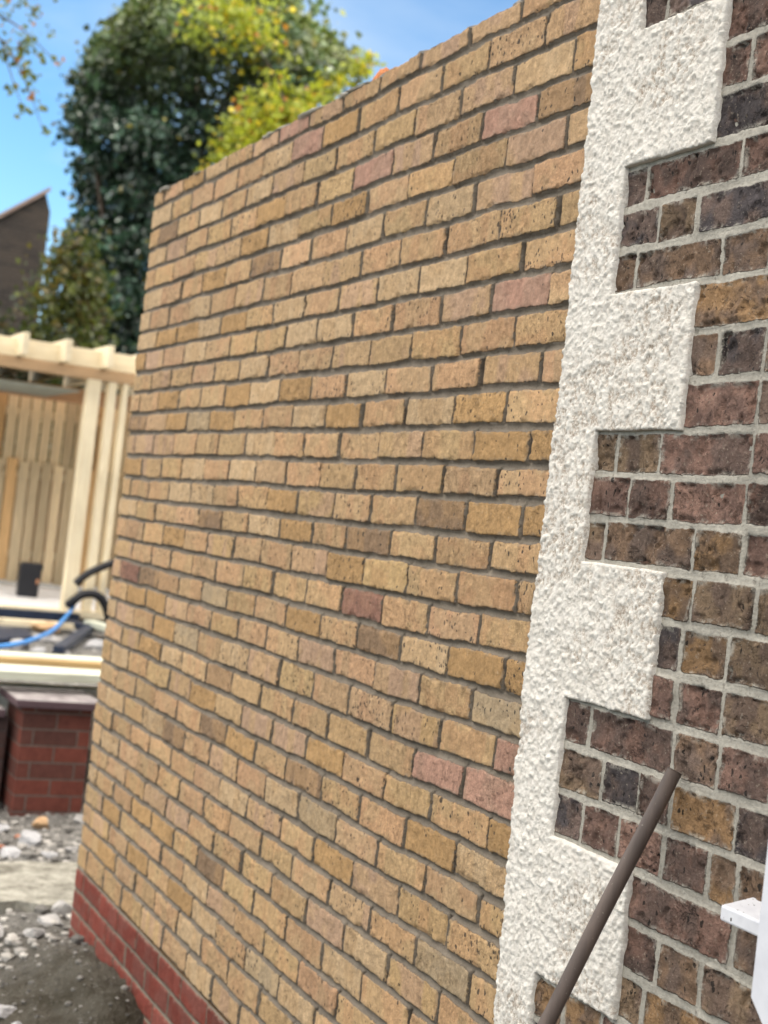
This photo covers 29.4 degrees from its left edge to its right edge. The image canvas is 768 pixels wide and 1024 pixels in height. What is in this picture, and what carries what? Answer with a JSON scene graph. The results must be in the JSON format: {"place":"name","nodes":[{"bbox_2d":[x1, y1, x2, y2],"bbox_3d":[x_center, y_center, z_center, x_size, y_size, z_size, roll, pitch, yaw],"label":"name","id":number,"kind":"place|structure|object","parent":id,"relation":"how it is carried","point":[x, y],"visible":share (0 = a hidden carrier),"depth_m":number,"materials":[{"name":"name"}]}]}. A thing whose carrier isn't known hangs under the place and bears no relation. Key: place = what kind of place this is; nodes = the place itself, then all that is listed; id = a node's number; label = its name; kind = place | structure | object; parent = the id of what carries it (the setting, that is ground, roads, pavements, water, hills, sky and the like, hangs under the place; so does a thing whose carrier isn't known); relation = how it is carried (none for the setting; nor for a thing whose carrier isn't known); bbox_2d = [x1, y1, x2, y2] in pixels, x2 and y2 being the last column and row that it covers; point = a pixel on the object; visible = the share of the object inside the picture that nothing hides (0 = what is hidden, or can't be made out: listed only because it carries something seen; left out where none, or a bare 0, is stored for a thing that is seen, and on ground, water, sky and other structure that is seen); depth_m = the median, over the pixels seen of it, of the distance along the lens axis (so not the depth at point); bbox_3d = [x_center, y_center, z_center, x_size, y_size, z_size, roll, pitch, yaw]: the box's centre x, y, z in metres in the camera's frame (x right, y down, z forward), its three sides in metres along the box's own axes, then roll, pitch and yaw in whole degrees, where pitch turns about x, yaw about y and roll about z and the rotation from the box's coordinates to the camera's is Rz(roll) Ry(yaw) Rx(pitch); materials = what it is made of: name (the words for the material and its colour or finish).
{"place":"outdoors","nodes":[
{"label":"outdoors","id":0,"kind":"place"},
{"bbox_2d":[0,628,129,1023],"bbox_3d":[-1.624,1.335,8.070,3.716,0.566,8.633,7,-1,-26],"label":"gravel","id":1,"kind":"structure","parent":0,"point":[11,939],"depth_m":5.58,"materials":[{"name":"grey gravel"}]},
{"bbox_2d":[0,579,143,1023],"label":"ground","id":2,"kind":"structure","parent":0,"point":[88,995],"depth_m":4.78,"materials":[{"name":"grey gravel"}]},
{"bbox_2d":[0,924,3,938],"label":"rubble lump","id":3,"kind":"object","parent":2,"relation":"on","point":[1,930],"visible":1,"depth_m":5.30,"materials":[{"name":"grey stone"}]},
{"bbox_2d":[0,705,8,786],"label":"brick wall","id":4,"kind":"structure","parent":2,"relation":"on","point":[4,717],"depth_m":7.37,"materials":[{"name":"brick"}]},
{"bbox_2d":[0,824,9,831],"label":"rubble lump","id":5,"kind":"object","parent":2,"relation":"on","point":[4,827],"visible":1,"depth_m":6.92,"materials":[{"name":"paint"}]},
{"bbox_2d":[0,1005,16,1018],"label":"rubble lump","id":6,"kind":"object","parent":2,"relation":"on","point":[6,1011],"visible":1,"depth_m":4.50,"materials":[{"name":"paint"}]},
{"bbox_2d":[0,846,21,857],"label":"rubble lump","id":7,"kind":"object","parent":2,"relation":"on","point":[10,851],"visible":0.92,"depth_m":6.37,"materials":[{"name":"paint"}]},
{"bbox_2d":[0,628,32,642],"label":"dark sheet","id":8,"kind":"object","parent":2,"relation":"on","point":[7,634],"visible":0.81,"depth_m":11.33,"materials":[{"name":"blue plastic"}]},
{"bbox_2d":[10,638,29,648],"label":"rubble lump","id":9,"kind":"object","parent":2,"relation":"on","point":[21,646],"visible":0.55,"depth_m":10.75,"materials":[{"name":"grey stone"}]},
{"bbox_2d":[0,187,50,421],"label":"gable house","id":10,"kind":"structure","parent":2,"relation":"on","point":[23,223],"depth_m":28.79,"materials":[{"name":"dark wood cladding"},{"name":"roof tile"}]},
{"bbox_2d":[17,830,40,847],"bbox_3d":[-1.624,1.511,6.691,0.111,0.090,0.168,7,-1,-26],"label":"rubble lump","id":11,"kind":"object","parent":2,"relation":"on","point":[29,838],"visible":0.81,"depth_m":6.65,"materials":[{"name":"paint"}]},
{"bbox_2d":[0,0,64,134],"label":"overhanging tree","id":12,"kind":"object","parent":2,"relation":"on","point":[28,39],"visible":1,"depth_m":17.86,"materials":[{"name":"green plant"}]},
{"bbox_2d":[0,294,64,463],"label":"garden shrub","id":13,"kind":"object","parent":2,"relation":"on","point":[23,376],"visible":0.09,"depth_m":19.71,"materials":[{"name":"green plant"}]},
{"bbox_2d":[22,928,46,937],"bbox_3d":[-1.271,1.528,5.316,0.086,0.050,0.066,6,-1,30],"label":"rubble lump","id":14,"kind":"object","parent":2,"relation":"on","point":[33,932],"visible":0.94,"depth_m":5.29,"materials":[{"name":"beige stone"}]},
{"bbox_2d":[0,605,75,648],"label":"water hose","id":15,"kind":"object","parent":2,"relation":"on","point":[45,634],"visible":1,"depth_m":11.06,"materials":[{"name":"blue plastic"}]},
{"bbox_2d":[0,617,75,629],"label":"sole plank","id":16,"kind":"object","parent":2,"relation":"on","point":[21,622],"visible":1,"depth_m":12.10,"materials":[{"name":"brown wood"}]},
{"bbox_2d":[30,647,46,653],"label":"rubble lump","id":17,"kind":"object","parent":2,"relation":"on","point":[39,650],"visible":0.87,"depth_m":10.61,"materials":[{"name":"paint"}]},
{"bbox_2d":[0,608,79,620],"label":"plastic beam","id":18,"kind":"structure","parent":2,"relation":"on","point":[28,614],"depth_m":12.50,"materials":[{"name":"plastic"}]},
{"bbox_2d":[31,816,48,829],"bbox_3d":[-1.657,1.498,7.040,0.085,0.062,0.092,7,-1,-26],"label":"rubble lump","id":19,"kind":"object","parent":2,"relation":"on","point":[40,822],"visible":0.96,"depth_m":7.02,"materials":[{"name":"stone"}]},
{"bbox_2d":[0,861,82,913],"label":"concrete slab","id":20,"kind":"structure","parent":2,"relation":"on","point":[27,886],"depth_m":5.91,"materials":[{"name":"beige concrete"}]},
{"bbox_2d":[31,621,59,633],"bbox_3d":[-2.807,0.963,12.118,0.243,0.118,0.244,7,-1,-26],"label":"rubble lump","id":21,"kind":"object","parent":2,"relation":"on","point":[43,627],"visible":0.74,"depth_m":12.05,"materials":[{"name":"stone"}]},
{"bbox_2d":[33,634,62,643],"bbox_3d":[-2.636,1.012,11.455,0.253,0.098,0.210,6,-1,24],"label":"rubble lump","id":22,"kind":"object","parent":2,"relation":"on","point":[53,639],"visible":0.57,"depth_m":11.38,"materials":[{"name":"grey stone"}]},
{"bbox_2d":[40,851,57,858],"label":"rubble lump","id":23,"kind":"object","parent":2,"relation":"on","point":[49,855],"visible":1,"depth_m":6.46,"materials":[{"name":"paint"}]},
{"bbox_2d":[0,686,98,816],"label":"brick pier","id":24,"kind":"structure","parent":2,"relation":"on","point":[46,751],"depth_m":7.34,"materials":[{"name":"brick"}]},
{"bbox_2d":[0,681,98,749],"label":"retaining wall","id":25,"kind":"structure","parent":2,"relation":"on","point":[91,691],"depth_m":7.86,"materials":[{"name":"grey concrete"}]},
{"bbox_2d":[37,913,63,927],"bbox_3d":[-1.233,1.537,5.465,0.092,0.059,0.120,6,-1,28],"label":"rubble lump","id":26,"kind":"object","parent":2,"relation":"on","point":[45,919],"visible":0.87,"depth_m":5.44,"materials":[{"name":"grey stone"}]},
{"bbox_2d":[51,649,70,654],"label":"rubble lump","id":27,"kind":"object","parent":2,"relation":"on","point":[67,653],"visible":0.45,"depth_m":10.67,"materials":[{"name":"grey stone"}]},
{"bbox_2d":[50,900,72,916],"bbox_3d":[-1.236,1.533,5.645,0.102,0.064,0.075,7,-1,-26],"label":"rubble lump","id":28,"kind":"object","parent":2,"relation":"on","point":[61,907],"visible":0.76,"depth_m":5.61,"materials":[{"name":"grey stone"}]},
{"bbox_2d":[0,393,131,589],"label":"paling fence","id":29,"kind":"object","parent":2,"relation":"on","point":[35,502],"visible":0.26,"depth_m":15.62,"materials":[{"name":"brown wood"}]},
{"bbox_2d":[0,332,136,619],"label":"timber shelter","id":30,"kind":"object","parent":2,"relation":"on","point":[98,372],"visible":0.39,"depth_m":12.80,"materials":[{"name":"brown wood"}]},
{"bbox_2d":[16,561,42,597],"bbox_3d":[-3.398,0.646,14.011,0.213,0.325,0.248,7,-1,-18],"label":"tool case","id":31,"kind":"object","parent":30,"relation":"on","point":[28,578],"visible":1,"depth_m":13.90,"materials":[{"name":"black plastic"}]},
{"bbox_2d":[73,559,113,585],"bbox_3d":[-2.191,0.488,12.758,1.020,0.405,0.070,7,-1,-26],"label":"drain pipe","id":32,"kind":"object","parent":30,"relation":"attached to","point":[81,578],"visible":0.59,"depth_m":12.58,"materials":[{"name":"black plastic"}]},
{"bbox_2d":[4,213,136,467],"bbox_3d":[-4.627,-1.479,20.686,2.289,5.521,2.490,7,-1,-26],"label":"garden shrub","id":33,"kind":"object","parent":2,"relation":"on","point":[68,304],"visible":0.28,"depth_m":20.47,"materials":[{"name":"green plant"}]},
{"bbox_2d":[64,846,77,852],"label":"rubble lump","id":34,"kind":"object","parent":2,"relation":"on","point":[70,849],"visible":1,"depth_m":6.55,"materials":[{"name":"grey stone"}]},
{"bbox_2d":[53,625,93,652],"bbox_3d":[-2.409,0.983,11.425,0.080,0.050,1.777,7,0,-4],"label":"dark strip","id":35,"kind":"object","parent":2,"relation":"on","point":[67,643],"visible":0.84,"depth_m":11.13,"materials":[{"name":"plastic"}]},
{"bbox_2d":[84,620,105,631],"bbox_3d":[-2.301,0.967,12.171,0.458,0.050,0.120,11,2,35],"label":"timber offcut","id":36,"kind":"object","parent":35,"relation":"on","point":[98,625],"visible":0.49,"depth_m":12.18,"materials":[{"name":"beige wood"}]},
{"bbox_2d":[73,814,84,823],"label":"rubble lump","id":37,"kind":"object","parent":2,"relation":"on","point":[77,818],"visible":0.61,"depth_m":7.23,"materials":[{"name":"grey stone"}]},
{"bbox_2d":[65,589,107,621],"bbox_3d":[-2.513,0.838,12.564,0.461,0.347,0.117,7,-1,-19],"label":"drain pipe","id":38,"kind":"object","parent":2,"relation":"on","point":[77,597],"visible":0.76,"depth_m":12.53,"materials":[{"name":"black plastic"}]},
{"bbox_2d":[83,639,102,650],"bbox_3d":[-2.229,1.036,11.329,0.197,0.100,0.140,6,-1,36],"label":"rubble lump","id":39,"kind":"object","parent":2,"relation":"on","point":[96,644],"visible":0.77,"depth_m":11.30,"materials":[{"name":"stone"}]},
{"bbox_2d":[61,341,139,468],"bbox_3d":[-3.014,-0.626,20.539,3.494,4.106,2.481,7,-1,-26],"label":"garden shrub","id":40,"kind":"object","parent":2,"relation":"on","point":[132,347],"depth_m":20.04,"materials":[{"name":"green plant"}]},
{"bbox_2d":[45,0,373,437],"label":"ivy clad tree","id":41,"kind":"object","parent":2,"relation":"on","point":[132,59],"visible":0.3,"depth_m":23.08,"materials":[{"name":"green plant"}]},
{"bbox_2d":[172,0,386,171],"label":"yellowing tree","id":42,"kind":"object","parent":2,"relation":"on","point":[288,110],"visible":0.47,"depth_m":22.11,"materials":[{"name":"yellow plant"}]},
{"bbox_2d":[68,0,600,1023],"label":"yellow brick wall","id":43,"kind":"structure","parent":2,"relation":"on","point":[300,786],"depth_m":3.53,"materials":[{"name":"yellow brick"}]},
{"bbox_2d":[373,67,388,79],"bbox_3d":[0.007,-1.105,3.742,0.074,0.069,0.076,7,-1,-26],"label":"brick fragment","id":44,"kind":"object","parent":43,"relation":"on","point":[380,73],"visible":0.21,"depth_m":3.72,"materials":[{"name":"orange brick"}]},
{"bbox_2d":[537,767,682,1023],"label":"wooden pole","id":45,"kind":"object","parent":2,"relation":"on","point":[630,858],"visible":1,"depth_m":2.25,"materials":[{"name":"brown wood"}]},
{"bbox_2d":[493,0,767,1023],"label":"old brick house","id":46,"kind":"structure","parent":2,"relation":"on","point":[647,658],"depth_m":2.41,"materials":[{"name":"brick"}]},
{"bbox_2d":[720,848,767,1023],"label":"window","id":47,"kind":"structure","parent":46,"relation":"in","point":[750,915],"depth_m":1.88,"materials":[{"name":"white plastic"}]},
{"bbox_3d":[-3.249,0.801,7.291,0.090,0.185,0.950,7,-1,-26],"label":"timber bearer","id":48,"kind":"object","parent":2,"relation":"on","visible":0},
{"bbox_2d":[0,667,100,683],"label":"plank","id":49,"kind":"object","parent":48,"relation":"on","point":[24,674],"visible":0.2,"depth_m":7.56,"materials":[{"name":"beige wood"}]},
{"bbox_2d":[0,664,100,671],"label":"plank","id":50,"kind":"object","parent":48,"relation":"on","point":[38,667],"visible":0.05,"depth_m":7.86,"materials":[{"name":"beige wood"}]},
{"bbox_2d":[0,651,100,657],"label":"plank","id":51,"kind":"object","parent":48,"relation":"on","point":[50,654],"visible":0.03,"depth_m":8.35,"materials":[{"name":"beige wood"}]},
{"bbox_2d":[0,652,102,661],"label":"plank","id":52,"kind":"object","parent":51,"relation":"on","point":[50,657],"visible":0.13,"depth_m":8.10,"materials":[{"name":"beige wood"}]},
{"bbox_3d":[-0.701,1.104,8.532,0.090,0.185,0.950,7,-1,-26],"label":"timber bearer","id":53,"kind":"object","parent":2,"relation":"on","visible":0},
{"bbox_2d":[0,656,100,669],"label":"plank","id":54,"kind":"object","parent":53,"relation":"on","point":[50,662],"visible":0.08,"depth_m":8.00,"materials":[{"name":"beige wood"}]},
{"bbox_2d":[0,0,517,354],"label":"sky","id":55,"kind":"structure","parent":0,"point":[397,30],"materials":[{"name":"blue"}]},
{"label":"rubble lump","id":56,"kind":"object","parent":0,"visible":0},
{"bbox_2d":[57,619,103,631],"bbox_3d":[-2.525,0.958,12.313,0.461,0.050,0.140,6,-1,24],"label":"dark strip","id":57,"kind":"object","parent":56,"relation":"on","point":[78,624],"visible":0.48,"depth_m":12.26,"materials":[{"name":"blue plastic"}]}
]}

